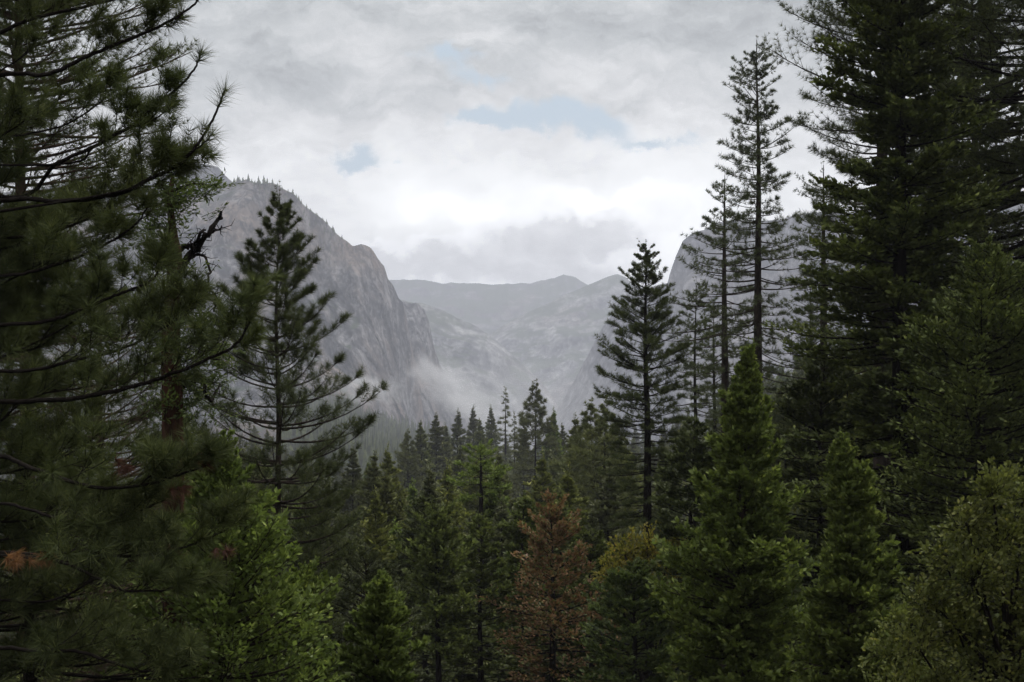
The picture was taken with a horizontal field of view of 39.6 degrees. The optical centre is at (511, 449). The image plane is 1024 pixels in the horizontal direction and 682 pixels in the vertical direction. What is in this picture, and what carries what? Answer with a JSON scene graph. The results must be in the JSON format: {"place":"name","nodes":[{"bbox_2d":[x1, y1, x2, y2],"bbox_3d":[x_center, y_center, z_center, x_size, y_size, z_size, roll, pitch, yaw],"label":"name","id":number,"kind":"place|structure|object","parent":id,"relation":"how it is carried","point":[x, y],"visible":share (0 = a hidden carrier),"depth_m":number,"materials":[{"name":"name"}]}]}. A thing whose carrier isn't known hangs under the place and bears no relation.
{"place":"outdoors","nodes":[
{"label":"outdoors","id":0,"kind":"place"},
{"bbox_2d":[0,164,231,205],"bbox_3d":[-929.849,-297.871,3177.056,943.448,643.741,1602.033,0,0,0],"label":"mountain","id":1,"kind":"structure","parent":0,"point":[214,172],"depth_m":3075.40,"materials":[{"name":"stone"}]},
{"bbox_2d":[88,477,246,680],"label":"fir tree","id":2,"kind":"object","parent":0,"point":[161,589],"visible":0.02,"depth_m":76.34,"materials":[{"name":"green plant"}]},
{"bbox_2d":[0,180,423,467],"bbox_3d":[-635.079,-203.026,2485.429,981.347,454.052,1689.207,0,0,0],"label":"mountain","id":3,"kind":"structure","parent":0,"point":[372,335],"depth_m":2217.94,"materials":[{"name":"stone"}]},
{"bbox_2d":[211,178,395,296],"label":"forest","id":4,"kind":"object","parent":3,"relation":"on","point":[324,229],"visible":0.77,"depth_m":2264.47,"materials":[{"name":"green plant"}]},
{"bbox_2d":[0,458,692,681],"bbox_3d":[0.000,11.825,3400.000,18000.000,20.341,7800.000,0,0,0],"label":"ground","id":5,"kind":"structure","parent":0,"point":[121,559],"depth_m":318.11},
{"bbox_2d":[0,464,156,681],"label":"fir tree","id":6,"kind":"object","parent":5,"relation":"on","point":[141,658],"visible":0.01,"depth_m":24.07,"materials":[{"name":"green plant"}]},
{"bbox_2d":[0,0,209,671],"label":"pine tree","id":7,"kind":"object","parent":5,"relation":"on","point":[56,135],"visible":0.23,"depth_m":20.93,"materials":[{"name":"green plant"}]},
{"bbox_2d":[0,271,217,681],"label":"pine tree","id":8,"kind":"object","parent":5,"relation":"on","point":[96,669],"visible":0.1,"depth_m":18.78,"materials":[{"name":"green plant"}]},
{"bbox_2d":[0,405,223,681],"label":"fir tree","id":9,"kind":"object","parent":5,"relation":"on","point":[116,677],"visible":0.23,"depth_m":15.46,"materials":[{"name":"green plant"}]},
{"bbox_2d":[0,0,292,681],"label":"pine tree","id":10,"kind":"object","parent":5,"relation":"on","point":[54,645],"visible":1,"depth_m":12.46,"materials":[{"name":"green plant"}]},
{"bbox_2d":[115,167,252,681],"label":"old tree","id":11,"kind":"object","parent":5,"relation":"on","point":[173,400],"visible":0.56,"depth_m":17.39,"materials":[{"name":"green plant"}]},
{"bbox_2d":[100,427,349,681],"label":"cedar tree","id":12,"kind":"object","parent":5,"relation":"on","point":[238,633],"visible":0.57,"depth_m":16.68,"materials":[{"name":"green plant"}]},
{"bbox_2d":[201,464,287,672],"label":"fir tree","id":13,"kind":"object","parent":5,"relation":"on","point":[265,485],"visible":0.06,"depth_m":80.36,"materials":[{"name":"green plant"}]},
{"bbox_2d":[258,429,286,480],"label":"fir tree","id":14,"kind":"object","parent":5,"relation":"on","point":[266,434],"visible":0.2,"depth_m":447.46,"materials":[{"name":"green plant"}]},
{"bbox_2d":[182,180,390,680],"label":"young pine","id":15,"kind":"object","parent":5,"relation":"on","point":[293,329],"visible":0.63,"depth_m":26.79,"materials":[{"name":"green plant"}]},
{"bbox_2d":[269,501,315,659],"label":"cedar tree","id":16,"kind":"object","parent":5,"relation":"on","point":[295,516],"depth_m":74.90,"materials":[{"name":"green plant"}]},
{"bbox_2d":[257,555,350,681],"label":"cedar tree","id":17,"kind":"object","parent":5,"relation":"on","point":[307,575],"visible":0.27,"depth_m":18.45,"materials":[{"name":"green plant"}]},
{"bbox_2d":[244,476,397,681],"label":"fir tree","id":18,"kind":"object","parent":5,"relation":"on","point":[344,542],"visible":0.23,"depth_m":32.95,"materials":[{"name":"green plant"}]},
{"bbox_2d":[326,441,366,557],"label":"fir tree","id":19,"kind":"object","parent":5,"relation":"on","point":[354,476],"visible":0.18,"depth_m":129.17,"materials":[{"name":"green plant"}]},
{"bbox_2d":[331,448,403,575],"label":"fir tree","id":20,"kind":"object","parent":5,"relation":"on","point":[374,473],"visible":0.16,"depth_m":99.71,"materials":[{"name":"green plant"}]},
{"bbox_2d":[275,380,464,483],"bbox_3d":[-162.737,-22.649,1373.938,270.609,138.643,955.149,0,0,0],"label":"forest","id":21,"kind":"object","parent":5,"relation":"on","point":[382,433],"visible":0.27,"depth_m":1135.62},
{"bbox_2d":[315,539,435,681],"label":"fir tree","id":22,"kind":"object","parent":5,"relation":"on","point":[374,565],"visible":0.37,"depth_m":28.90,"materials":[{"name":"green plant"}]},
{"bbox_2d":[349,468,409,593],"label":"fir tree","id":23,"kind":"object","parent":5,"relation":"on","point":[391,512],"visible":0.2,"depth_m":74.79,"materials":[{"name":"green plant"}]},
{"bbox_2d":[334,568,430,681],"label":"cedar tree","id":24,"kind":"object","parent":5,"relation":"on","point":[381,616],"visible":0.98,"depth_m":18.81,"materials":[{"name":"green plant"}]},
{"bbox_2d":[360,441,407,531],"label":"fir tree","id":25,"kind":"object","parent":5,"relation":"on","point":[394,484],"visible":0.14,"depth_m":114.68,"materials":[{"name":"green plant"}]},
{"bbox_2d":[325,485,445,681],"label":"fir tree","id":26,"kind":"object","parent":5,"relation":"on","point":[376,536],"visible":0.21,"depth_m":62.21,"materials":[{"name":"green plant"}]},
{"bbox_2d":[342,518,472,681],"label":"cedar tree","id":27,"kind":"object","parent":5,"relation":"on","point":[393,532],"visible":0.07,"depth_m":64.73,"materials":[{"name":"green plant"}]},
{"bbox_2d":[395,434,421,496],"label":"fir tree","id":28,"kind":"object","parent":5,"relation":"on","point":[409,477],"visible":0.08,"depth_m":254.27,"materials":[{"name":"green plant"}]},
{"bbox_2d":[393,429,424,498],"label":"pine tree","id":29,"kind":"object","parent":5,"relation":"on","point":[413,461],"visible":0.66,"depth_m":239.80,"materials":[{"name":"green plant"}]},
{"bbox_2d":[381,487,461,681],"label":"fir tree","id":30,"kind":"object","parent":5,"relation":"on","point":[419,505],"visible":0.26,"depth_m":57.71,"materials":[{"name":"green plant"}]},
{"bbox_2d":[401,420,443,499],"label":"fir tree","id":31,"kind":"object","parent":5,"relation":"on","point":[421,442],"visible":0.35,"depth_m":254.26,"materials":[{"name":"green plant"}]},
{"bbox_2d":[413,411,455,493],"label":"fir tree","id":32,"kind":"object","parent":5,"relation":"on","point":[435,444],"visible":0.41,"depth_m":276.67,"materials":[{"name":"green plant"}]},
{"bbox_2d":[388,498,483,681],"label":"fir tree","id":33,"kind":"object","parent":5,"relation":"on","point":[433,552],"visible":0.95,"depth_m":45.70,"materials":[{"name":"green plant"}]},
{"bbox_2d":[410,457,472,546],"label":"fir tree","id":34,"kind":"object","parent":5,"relation":"on","point":[449,487],"visible":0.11,"depth_m":94.72,"materials":[{"name":"green plant"}]},
{"bbox_2d":[405,459,482,678],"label":"fir tree","id":35,"kind":"object","parent":5,"relation":"on","point":[428,486],"visible":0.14,"depth_m":66.46,"materials":[{"name":"green plant"}]},
{"bbox_2d":[426,423,466,478],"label":"fir tree","id":36,"kind":"object","parent":5,"relation":"on","point":[447,437],"visible":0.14,"depth_m":284.12,"materials":[{"name":"green plant"}]},
{"bbox_2d":[438,445,474,533],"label":"fir tree","id":37,"kind":"object","parent":5,"relation":"on","point":[461,458],"visible":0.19,"depth_m":185.47,"materials":[{"name":"green plant"}]},
{"bbox_2d":[444,409,474,474],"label":"fir tree","id":38,"kind":"object","parent":5,"relation":"on","point":[457,430],"visible":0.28,"depth_m":307.13,"materials":[{"name":"green plant"}]},
{"bbox_2d":[421,606,502,681],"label":"fir tree","id":39,"kind":"object","parent":5,"relation":"on","point":[473,676],"visible":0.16,"depth_m":62.81,"materials":[{"name":"green plant"}]},
{"bbox_2d":[452,450,487,538],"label":"fir tree","id":40,"kind":"object","parent":5,"relation":"on","point":[467,506],"visible":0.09,"depth_m":125.22,"materials":[{"name":"green plant"}]},
{"bbox_2d":[456,405,484,462],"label":"fir tree","id":41,"kind":"object","parent":5,"relation":"on","point":[473,423],"visible":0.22,"depth_m":351.88,"materials":[{"name":"green plant"}]},
{"bbox_2d":[415,619,530,681],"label":"fir tree","id":42,"kind":"object","parent":5,"relation":"on","point":[461,678],"visible":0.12,"depth_m":62.53,"materials":[{"name":"green plant"}]},
{"bbox_2d":[445,437,512,603],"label":"pine tree","id":43,"kind":"object","parent":5,"relation":"on","point":[475,469],"visible":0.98,"depth_m":71.89,"materials":[{"name":"green plant"}]},
{"bbox_2d":[458,495,512,681],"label":"fir tree","id":44,"kind":"object","parent":5,"relation":"on","point":[503,513],"visible":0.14,"depth_m":67.42,"materials":[{"name":"green plant"}]},
{"bbox_2d":[442,510,530,681],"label":"fir tree","id":45,"kind":"object","parent":5,"relation":"on","point":[480,569],"visible":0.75,"depth_m":48.72,"materials":[{"name":"green plant"}]},
{"bbox_2d":[462,459,515,591],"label":"fir tree","id":46,"kind":"object","parent":5,"relation":"on","point":[489,504],"visible":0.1,"depth_m":74.09,"materials":[{"name":"green plant"}]},
{"bbox_2d":[467,418,512,481],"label":"fir tree","id":47,"kind":"object","parent":5,"relation":"on","point":[478,434],"visible":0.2,"depth_m":299.21,"materials":[{"name":"green plant"}]},
{"bbox_2d":[465,451,525,535],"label":"fir tree","id":48,"kind":"object","parent":5,"relation":"on","point":[511,507],"visible":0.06,"depth_m":119.56,"materials":[{"name":"green plant"}]},
{"bbox_2d":[484,404,517,501],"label":"fir tree","id":49,"kind":"object","parent":5,"relation":"on","point":[490,428],"visible":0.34,"depth_m":337.34,"materials":[{"name":"green plant"}]},
{"bbox_2d":[492,386,518,480],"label":"pine tree","id":50,"kind":"object","parent":5,"relation":"on","point":[499,438],"visible":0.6,"depth_m":322.38,"materials":[{"name":"green plant"}]},
{"bbox_2d":[451,531,571,681],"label":"cedar tree","id":51,"kind":"object","parent":5,"relation":"on","point":[501,626],"visible":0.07,"depth_m":63.06,"materials":[{"name":"green plant"}]},
{"bbox_2d":[504,410,522,499],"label":"pine tree","id":52,"kind":"object","parent":5,"relation":"on","point":[509,441],"visible":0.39,"depth_m":315.39,"materials":[{"name":"green plant"}]},
{"bbox_2d":[504,426,538,519],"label":"fir tree","id":53,"kind":"object","parent":5,"relation":"on","point":[522,454],"visible":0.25,"depth_m":247.53,"materials":[{"name":"green plant"}]},
{"bbox_2d":[487,487,557,681],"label":"fir tree","id":54,"kind":"object","parent":5,"relation":"on","point":[519,543],"visible":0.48,"depth_m":53.80,"materials":[{"name":"green plant"}]},
{"bbox_2d":[506,378,562,510],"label":"pine tree","id":55,"kind":"object","parent":5,"relation":"on","point":[543,429],"visible":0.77,"depth_m":209.33,"materials":[{"name":"green plant"}]},
{"bbox_2d":[519,447,560,537],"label":"fir tree","id":56,"kind":"object","parent":5,"relation":"on","point":[538,486],"visible":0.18,"depth_m":95.12,"materials":[{"name":"green plant"}]},
{"bbox_2d":[474,488,620,681],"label":"brown conifer","id":57,"kind":"object","parent":5,"relation":"on","point":[540,547],"visible":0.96,"depth_m":47.85,"materials":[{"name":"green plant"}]},
{"bbox_2d":[535,450,560,510],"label":"fir tree","id":58,"kind":"object","parent":5,"relation":"on","point":[553,473],"visible":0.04,"depth_m":115.48,"materials":[{"name":"green plant"}]},
{"bbox_2d":[455,542,641,681],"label":"fir tree","id":59,"kind":"object","parent":5,"relation":"on","point":[517,658],"visible":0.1,"depth_m":60.52,"materials":[{"name":"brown plant"}]},
{"bbox_2d":[530,406,566,488],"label":"cedar tree","id":60,"kind":"object","parent":5,"relation":"on","point":[557,436],"visible":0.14,"depth_m":224.41,"materials":[{"name":"green plant"}]},
{"bbox_2d":[483,486,630,681],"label":"fir tree","id":61,"kind":"object","parent":5,"relation":"on","point":[568,542],"visible":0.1,"depth_m":62.10,"materials":[{"name":"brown plant"}]},
{"bbox_2d":[559,422,568,470],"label":"fir tree","id":62,"kind":"object","parent":5,"relation":"on","point":[564,438],"visible":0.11,"depth_m":254.51,"materials":[{"name":"green plant"}]},
{"bbox_2d":[535,461,598,542],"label":"fir tree","id":63,"kind":"object","parent":5,"relation":"on","point":[569,487],"visible":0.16,"depth_m":77.11,"materials":[{"name":"green plant"}]},
{"bbox_2d":[558,411,598,509],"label":"fir tree","id":64,"kind":"object","parent":5,"relation":"on","point":[575,421],"visible":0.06,"depth_m":120.43,"materials":[{"name":"green plant"}]},
{"bbox_2d":[547,396,633,559],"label":"pine tree","id":65,"kind":"object","parent":5,"relation":"on","point":[585,425],"visible":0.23,"depth_m":103.84,"materials":[{"name":"green plant"}]},
{"bbox_2d":[556,526,625,681],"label":"fir tree","id":66,"kind":"object","parent":5,"relation":"on","point":[599,545],"visible":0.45,"depth_m":50.85,"materials":[{"name":"green plant"}]},
{"bbox_2d":[581,501,608,562],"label":"fir tree","id":67,"kind":"object","parent":5,"relation":"on","point":[590,520],"visible":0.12,"depth_m":69.36,"materials":[{"name":"green plant"}]},
{"bbox_2d":[566,398,652,558],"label":"pine tree","id":68,"kind":"object","parent":5,"relation":"on","point":[585,462],"visible":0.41,"depth_m":97.76,"materials":[{"name":"green plant"}]},
{"bbox_2d":[582,457,636,547],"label":"fir tree","id":69,"kind":"object","parent":5,"relation":"on","point":[619,530],"visible":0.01,"depth_m":100.07,"materials":[{"name":"green plant"}]},
{"bbox_2d":[542,541,687,681],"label":"fir tree","id":70,"kind":"object","parent":5,"relation":"on","point":[622,656],"visible":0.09,"depth_m":60.56,"materials":[{"name":"green plant"}]},
{"bbox_2d":[578,428,654,553],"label":"fir tree","id":71,"kind":"object","parent":5,"relation":"on","point":[639,477],"visible":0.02,"depth_m":108.62,"materials":[{"name":"green plant"}]},
{"bbox_2d":[582,460,655,574],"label":"fir tree","id":72,"kind":"object","parent":5,"relation":"on","point":[605,512],"visible":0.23,"depth_m":70.05,"materials":[{"name":"green plant"}]},
{"bbox_2d":[561,556,684,681],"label":"fir tree","id":73,"kind":"object","parent":5,"relation":"on","point":[633,588],"visible":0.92,"depth_m":36.68,"materials":[{"name":"green plant"}]},
{"bbox_2d":[588,520,693,681],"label":"oak tree","id":74,"kind":"object","parent":5,"relation":"on","point":[637,550],"visible":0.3,"depth_m":40.82,"materials":[{"name":"green plant"}]},
{"bbox_2d":[593,238,703,681],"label":"fir tree","id":75,"kind":"object","parent":5,"relation":"on","point":[643,396],"visible":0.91,"depth_m":46.81,"materials":[{"name":"green plant"}]},
{"bbox_2d":[639,437,692,573],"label":"fir tree","id":76,"kind":"object","parent":5,"relation":"on","point":[654,513],"visible":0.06,"depth_m":88.60,"materials":[{"name":"green plant"}]},
{"bbox_2d":[652,276,720,681],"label":"pine tree","id":77,"kind":"object","parent":5,"relation":"on","point":[688,389],"visible":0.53,"depth_m":61.97,"materials":[{"name":"green plant"}]},
{"bbox_2d":[646,411,734,681],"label":"fir tree","id":78,"kind":"object","parent":5,"relation":"on","point":[677,491],"visible":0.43,"depth_m":39.82,"materials":[{"name":"green plant"}]},
{"bbox_2d":[688,297,738,448],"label":"pine tree","id":79,"kind":"object","parent":5,"relation":"on","point":[705,400],"visible":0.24,"depth_m":65.88,"materials":[{"name":"green plant"}]},
{"bbox_2d":[653,168,779,670],"bbox_3d":[8.286,1.517,55.725,6.302,25.231,3.659,0,0,-27],"label":"pine tree","id":80,"kind":"object","parent":5,"relation":"on","point":[726,379],"visible":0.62,"depth_m":55.84,"materials":[{"name":"green plant"}]},
{"bbox_2d":[645,337,819,681],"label":"cedar tree","id":81,"kind":"object","parent":5,"relation":"on","point":[744,521],"visible":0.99,"depth_m":22.70,"materials":[{"name":"green plant"}]},
{"bbox_2d":[681,32,824,658],"bbox_3d":[8.683,-1.039,51.787,5.362,28.459,4.379,0,0,0],"label":"pine tree","id":82,"kind":"object","parent":5,"relation":"on","point":[756,309],"visible":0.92,"depth_m":51.79,"materials":[{"name":"green plant"}]},
{"bbox_2d":[769,378,804,542],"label":"fir tree","id":83,"kind":"object","parent":5,"relation":"on","point":[778,460],"visible":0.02,"depth_m":70.40,"materials":[{"name":"green plant"}]},
{"bbox_2d":[762,278,850,575],"bbox_3d":[12.454,4.040,59.966,4.239,23.045,4.969,0,0,-18],"label":"pine tree","id":84,"kind":"object","parent":5,"relation":"on","point":[791,322],"visible":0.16,"depth_m":60.02,"materials":[{"name":"green plant"}]},
{"bbox_2d":[751,339,889,680],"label":"fir tree","id":85,"kind":"object","parent":5,"relation":"on","point":[799,415],"visible":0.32,"depth_m":35.62,"materials":[{"name":"green plant"}]},
{"bbox_2d":[789,161,852,676],"bbox_3d":[12.153,1.381,53.769,3.377,24.783,4.231,0,0,0],"label":"pine tree","id":86,"kind":"object","parent":5,"relation":"on","point":[808,307],"visible":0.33,"depth_m":53.94,"materials":[{"name":"green plant"}]},
{"bbox_2d":[782,426,924,681],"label":"cedar tree","id":87,"kind":"object","parent":5,"relation":"on","point":[853,558],"visible":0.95,"depth_m":20.72,"materials":[{"name":"green plant"}]},
{"bbox_2d":[757,0,991,551],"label":"pine tree","id":88,"kind":"object","parent":5,"relation":"on","point":[838,18],"visible":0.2,"depth_m":42.80,"materials":[{"name":"green plant"}]},
{"bbox_2d":[761,0,1023,681],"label":"fir tree","id":89,"kind":"object","parent":5,"relation":"on","point":[897,119],"visible":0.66,"depth_m":32.57,"materials":[{"name":"green plant"}]},
{"bbox_2d":[856,593,937,681],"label":"oak sapling","id":90,"kind":"object","parent":5,"relation":"on","point":[889,646],"visible":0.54,"depth_m":16.87,"materials":[{"name":"green plant"}]},
{"bbox_2d":[813,227,1023,681],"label":"fir tree","id":91,"kind":"object","parent":5,"relation":"on","point":[976,319],"visible":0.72,"depth_m":28.61,"materials":[{"name":"green plant"}]},
{"bbox_2d":[840,0,1023,481],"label":"pine tree","id":92,"kind":"object","parent":5,"relation":"on","point":[1000,128],"visible":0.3,"depth_m":35.63,"materials":[{"name":"green plant"}]},
{"bbox_2d":[866,456,1023,681],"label":"oak tree","id":93,"kind":"object","parent":5,"relation":"on","point":[1003,666],"visible":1,"depth_m":14.89,"materials":[{"name":"green plant"}]},
{"bbox_2d":[891,0,1023,659],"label":"fir tree","id":94,"kind":"object","parent":5,"relation":"on","point":[1018,251],"visible":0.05,"depth_m":46.19,"materials":[{"name":"green plant"}]},
{"bbox_2d":[400,477,417,528],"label":"tree","id":95,"kind":"object","parent":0,"point":[412,492],"visible":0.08,"depth_m":101.94,"materials":[{"name":"green plant"}]},
{"bbox_2d":[402,301,474,436],"bbox_3d":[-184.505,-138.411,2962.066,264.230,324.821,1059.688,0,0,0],"label":"mountain","id":96,"kind":"structure","parent":0,"point":[437,392],"depth_m":2795.26,"materials":[{"name":"stone"}]},
{"bbox_2d":[401,300,557,455],"bbox_3d":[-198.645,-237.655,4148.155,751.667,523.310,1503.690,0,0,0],"label":"mountain","id":97,"kind":"structure","parent":0,"point":[480,368],"depth_m":3906.63,"materials":[{"name":"grey stone"}]},
{"bbox_2d":[389,275,586,334],"bbox_3d":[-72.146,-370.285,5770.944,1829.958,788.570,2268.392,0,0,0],"label":"mountain","id":98,"kind":"structure","parent":0,"point":[489,309],"depth_m":6005.15,"materials":[{"name":"stone"}]},
{"bbox_2d":[0,0,1023,286],"label":"sky","id":99,"kind":"structure","parent":0,"point":[492,142],"materials":[{"name":"white"}]},
{"bbox_2d":[490,274,637,406],"bbox_3d":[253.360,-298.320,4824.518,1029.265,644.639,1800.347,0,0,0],"label":"mountain","id":100,"kind":"structure","parent":0,"point":[549,345],"depth_m":4750.29,"materials":[{"name":"grey stone"}]},
{"bbox_2d":[486,507,665,681],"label":"cedar tree","id":101,"kind":"object","parent":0,"point":[573,539],"depth_m":63.92,"materials":[{"name":"brown plant"}]},
{"bbox_2d":[529,283,666,454],"bbox_3d":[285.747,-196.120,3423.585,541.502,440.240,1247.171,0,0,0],"label":"mountain","id":102,"kind":"structure","parent":0,"point":[581,390],"depth_m":3341.27,"materials":[{"name":"stone"}]},
{"bbox_2d":[625,537,733,681],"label":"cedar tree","id":103,"kind":"object","parent":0,"point":[676,669],"visible":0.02,"depth_m":62.50,"materials":[{"name":"green plant"}]},
{"bbox_2d":[777,395,805,596],"bbox_3d":[12.436,7.003,63.158,5.252,19.030,4.512,-1,2,-3],"label":"pine tree","id":104,"kind":"object","parent":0,"point":[786,466],"visible":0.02,"depth_m":63.16,"materials":[{"name":"green plant"}]},
{"bbox_2d":[651,191,1023,454],"bbox_3d":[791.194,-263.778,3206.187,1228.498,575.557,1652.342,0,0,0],"label":"mountain","id":105,"kind":"structure","parent":0,"point":[681,275],"depth_m":3078.05,"materials":[{"name":"stone"}]},
{"bbox_2d":[776,352,930,662],"bbox_3d":[14.271,5.878,63.085,14.399,21.030,10.645,-2,2,-41],"label":"fir tree","id":106,"kind":"object","parent":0,"point":[848,397],"visible":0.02,"depth_m":62.68,"materials":[{"name":"green plant"}]},
{"bbox_2d":[781,328,990,662],"bbox_3d":[14.847,4.593,57.822,12.593,20.624,13.347,-1,-1,30],"label":"fir tree","id":107,"kind":"object","parent":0,"point":[867,448],"depth_m":56.59,"materials":[{"name":"green plant"}]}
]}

